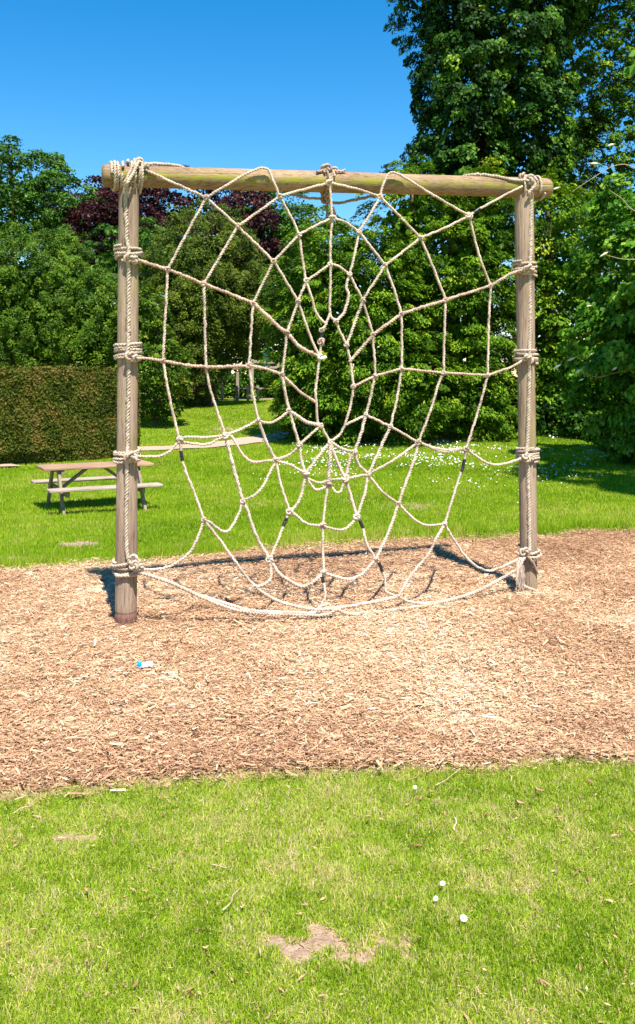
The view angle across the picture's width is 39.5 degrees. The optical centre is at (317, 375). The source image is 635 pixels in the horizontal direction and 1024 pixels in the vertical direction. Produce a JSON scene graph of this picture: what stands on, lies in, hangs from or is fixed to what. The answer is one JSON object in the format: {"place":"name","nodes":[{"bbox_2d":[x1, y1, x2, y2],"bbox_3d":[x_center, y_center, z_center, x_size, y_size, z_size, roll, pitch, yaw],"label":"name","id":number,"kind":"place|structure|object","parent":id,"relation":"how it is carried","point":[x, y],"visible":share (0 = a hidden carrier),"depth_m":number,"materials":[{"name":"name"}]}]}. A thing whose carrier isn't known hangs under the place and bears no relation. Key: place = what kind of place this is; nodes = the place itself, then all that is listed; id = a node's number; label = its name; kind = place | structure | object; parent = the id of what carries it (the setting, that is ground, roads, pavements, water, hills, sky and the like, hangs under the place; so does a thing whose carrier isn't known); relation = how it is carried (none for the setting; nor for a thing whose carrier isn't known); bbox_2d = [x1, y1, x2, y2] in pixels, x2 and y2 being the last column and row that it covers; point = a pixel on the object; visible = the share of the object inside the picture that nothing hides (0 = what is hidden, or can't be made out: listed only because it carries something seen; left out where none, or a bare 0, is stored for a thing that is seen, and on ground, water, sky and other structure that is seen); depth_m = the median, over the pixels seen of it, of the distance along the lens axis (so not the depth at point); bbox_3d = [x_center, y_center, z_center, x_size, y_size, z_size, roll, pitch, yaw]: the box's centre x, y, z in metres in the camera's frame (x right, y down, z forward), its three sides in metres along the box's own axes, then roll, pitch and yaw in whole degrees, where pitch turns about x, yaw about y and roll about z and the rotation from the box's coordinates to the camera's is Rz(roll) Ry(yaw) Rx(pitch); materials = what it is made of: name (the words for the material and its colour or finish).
{"place":"outdoors","nodes":[
{"label":"outdoors","id":0,"kind":"place"},
{"bbox_2d":[141,424,308,449],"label":"path","id":1,"kind":"structure","parent":0,"point":[250,439],"depth_m":22.61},
{"bbox_2d":[0,400,634,572],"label":"lawn grass","id":2,"kind":"structure","parent":0,"point":[208,546],"depth_m":12.69,"materials":[{"name":"green plant"}]},
{"bbox_2d":[0,377,634,1023],"bbox_3d":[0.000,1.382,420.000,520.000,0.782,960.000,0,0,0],"label":"ground","id":3,"kind":"structure","parent":0,"point":[322,937],"depth_m":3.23,"materials":[{"name":"green plant"}]},
{"bbox_2d":[0,464,20,465],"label":"earth strip","id":4,"kind":"object","parent":3,"relation":"on","point":[9,465],"visible":0.83,"depth_m":16.90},
{"bbox_2d":[0,135,111,367],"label":"broadleaf tree","id":5,"kind":"object","parent":3,"relation":"on","point":[26,193],"visible":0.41,"depth_m":44.16,"materials":[{"name":"green plant"}]},
{"bbox_2d":[0,218,117,374],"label":"yew tree","id":6,"kind":"object","parent":3,"relation":"on","point":[53,325],"visible":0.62,"depth_m":26.70,"materials":[{"name":"green plant"}]},
{"bbox_2d":[0,363,140,463],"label":"clipped hedge","id":7,"kind":"object","parent":3,"relation":"on","point":[51,413],"visible":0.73,"depth_m":17.84,"materials":[{"name":"green plant"}]},
{"bbox_2d":[31,460,162,514],"bbox_3d":[-2.950,1.489,11.750,1.452,0.631,1.286,0,0,-28],"label":"picnic table","id":8,"kind":"object","parent":3,"relation":"on","point":[60,488],"visible":0.73,"depth_m":11.56,"materials":[{"name":"brown wood"}]},
{"bbox_2d":[62,216,181,365],"bbox_3d":[-8.422,-2.753,38.029,5.785,8.153,4.722,0,0,-16],"label":"broadleaf tree","id":9,"kind":"object","parent":3,"relation":"on","point":[144,234],"visible":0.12,"depth_m":37.11,"materials":[{"name":"green plant"}]},
{"bbox_2d":[34,165,250,364],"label":"copper beech","id":10,"kind":"object","parent":3,"relation":"on","point":[93,214],"visible":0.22,"depth_m":45.60,"materials":[{"name":"purple plant"}]},
{"bbox_2d":[108,281,193,425],"bbox_3d":[-4.916,-0.517,26.079,2.650,4.585,3.134,0,0,0],"label":"yew bush","id":11,"kind":"object","parent":3,"relation":"on","point":[150,324],"visible":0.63,"depth_m":25.62,"materials":[{"name":"green plant"}]},
{"bbox_2d":[139,194,283,406],"bbox_3d":[-4.231,-2.630,32.911,6.009,8.316,5.771,0,0,0],"label":"yew tree","id":12,"kind":"object","parent":3,"relation":"on","point":[228,319],"visible":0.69,"depth_m":31.75,"materials":[{"name":"green plant"}]},
{"bbox_2d":[222,888,239,910],"bbox_3d":[-0.282,1.716,2.895,0.014,0.010,0.118,0,0,18],"label":"twig","id":13,"kind":"object","parent":3,"relation":"on","point":[224,908],"visible":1,"depth_m":2.87,"materials":[{"name":"beige wood"}]},
{"bbox_2d":[192,190,283,388],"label":"copper beech","id":14,"kind":"object","parent":3,"relation":"on","point":[239,197],"visible":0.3,"depth_m":43.01,"materials":[{"name":"purple plant"}]},
{"bbox_2d":[221,348,279,399],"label":"play deck","id":15,"kind":"structure","parent":3,"relation":"on","point":[252,374],"depth_m":37.94,"materials":[{"name":"brown wood"}]},
{"bbox_2d":[165,240,338,389],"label":"broadleaf tree","id":16,"kind":"object","parent":3,"relation":"on","point":[236,359],"visible":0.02,"depth_m":45.90,"materials":[{"name":"green plant"}]},
{"bbox_2d":[216,353,294,397],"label":"laurel bush","id":17,"kind":"object","parent":3,"relation":"on","point":[229,389],"visible":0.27,"depth_m":40.56,"materials":[{"name":"green plant"}]},
{"bbox_2d":[234,386,302,400],"bbox_3d":[-1.897,0.830,36.472,3.096,0.840,0.155,0,0,0],"label":"rail fence","id":18,"kind":"object","parent":3,"relation":"on","point":[247,388],"visible":0.31,"depth_m":36.45,"materials":[{"name":"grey wood"}]},
{"bbox_2d":[218,191,355,394],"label":"broadleaf tree","id":19,"kind":"object","parent":3,"relation":"on","point":[285,228],"visible":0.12,"depth_m":44.17,"materials":[{"name":"green plant"}]},
{"bbox_2d":[0,526,634,801],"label":"mulch bed","id":20,"kind":"object","parent":3,"relation":"on","point":[335,762],"visible":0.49,"depth_m":5.37,"materials":[{"name":"brown wood"}]},
{"bbox_2d":[137,661,152,668],"bbox_3d":[-1.018,1.704,5.211,0.094,0.042,0.054,0,0,-9],"label":"litter wrapper","id":21,"kind":"object","parent":20,"relation":"on","point":[146,664],"visible":1,"depth_m":5.20,"materials":[{"name":"white plastic"}]},
{"bbox_2d":[101,164,553,626],"bbox_3d":[0.202,0.167,6.692,3.573,3.568,0.164,0,0,-18],"label":"climbing frame","id":22,"kind":"object","parent":20,"relation":"on","point":[212,179],"visible":0.84,"depth_m":6.48,"materials":[{"name":"brown wood"}]},
{"bbox_2d":[109,157,545,617],"bbox_3d":[0.215,0.060,6.576,3.469,3.404,0.483,0,0,-18],"label":"rope net","id":23,"kind":"object","parent":22,"relation":"attached to","point":[136,566],"visible":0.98,"depth_m":6.47,"materials":[{"name":"beige fabric"}]},
{"bbox_2d":[0,758,634,1023],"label":"dry thatch","id":24,"kind":"object","parent":3,"relation":"on","point":[294,938],"visible":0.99,"depth_m":2.90,"materials":[{"name":"beige plant"}]},
{"bbox_2d":[255,216,476,445],"bbox_3d":[1.149,-1.021,23.076,5.748,6.456,4.959,0,0,0],"label":"hemlock tree","id":25,"kind":"object","parent":3,"relation":"on","point":[333,386],"visible":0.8,"depth_m":22.26,"materials":[{"name":"green plant"}]},
{"bbox_2d":[379,0,461,419],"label":"pine tree","id":26,"kind":"object","parent":3,"relation":"on","point":[401,7],"visible":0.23,"depth_m":28.42,"materials":[{"name":"green plant"}]},
{"bbox_2d":[253,435,628,502],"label":"lawn daisies","id":27,"kind":"object","parent":3,"relation":"on","point":[435,458],"visible":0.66,"depth_m":18.26,"materials":[{"name":"white plant"}]},
{"bbox_2d":[349,155,545,440],"bbox_3d":[3.468,-1.912,24.067,5.708,8.229,4.947,0,0,0],"label":"hemlock tree","id":28,"kind":"object","parent":3,"relation":"on","point":[460,270],"visible":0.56,"depth_m":23.13,"materials":[{"name":"green plant"}]},
{"bbox_2d":[460,914,466,922],"bbox_3d":[0.462,1.734,2.792,0.025,0.055,0.024,0,0,0],"label":"daisy","id":29,"kind":"object","parent":3,"relation":"on","point":[463,917],"visible":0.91,"depth_m":2.79,"materials":[{"name":"white plant"}]},
{"bbox_2d":[398,0,604,421],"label":"ivy clad tree","id":30,"kind":"object","parent":3,"relation":"on","point":[482,126],"visible":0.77,"depth_m":25.76,"materials":[{"name":"green plant"}]},
{"bbox_2d":[483,168,633,433],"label":"hemlock tree","id":31,"kind":"object","parent":3,"relation":"on","point":[552,281],"visible":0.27,"depth_m":24.24,"materials":[{"name":"green plant"}]},
{"bbox_2d":[491,384,628,440],"bbox_3d":[7.049,1.341,23.667,4.823,2.337,2.675,0,0,41],"label":"laurel bush","id":32,"kind":"object","parent":3,"relation":"on","point":[564,426],"visible":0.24,"depth_m":23.19,"materials":[{"name":"green plant"}]},
{"bbox_2d":[518,0,634,275],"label":"cypress tree","id":33,"kind":"object","parent":3,"relation":"on","point":[598,123],"visible":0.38,"depth_m":28.20,"materials":[{"name":"green plant"}]},
{"bbox_2d":[553,144,634,464],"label":"sycamore tree","id":34,"kind":"object","parent":3,"relation":"on","point":[609,367],"visible":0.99,"depth_m":17.05,"materials":[{"name":"green plant"}]},
{"bbox_2d":[623,49,634,77],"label":"broadleaf tree","id":35,"kind":"object","parent":3,"relation":"on","point":[630,70],"visible":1,"depth_m":12.46,"materials":[{"name":"green plant"}]},
{"bbox_2d":[0,0,634,376],"label":"sky","id":36,"kind":"structure","parent":0,"point":[308,85],"materials":[{"name":"blue"}]}
]}

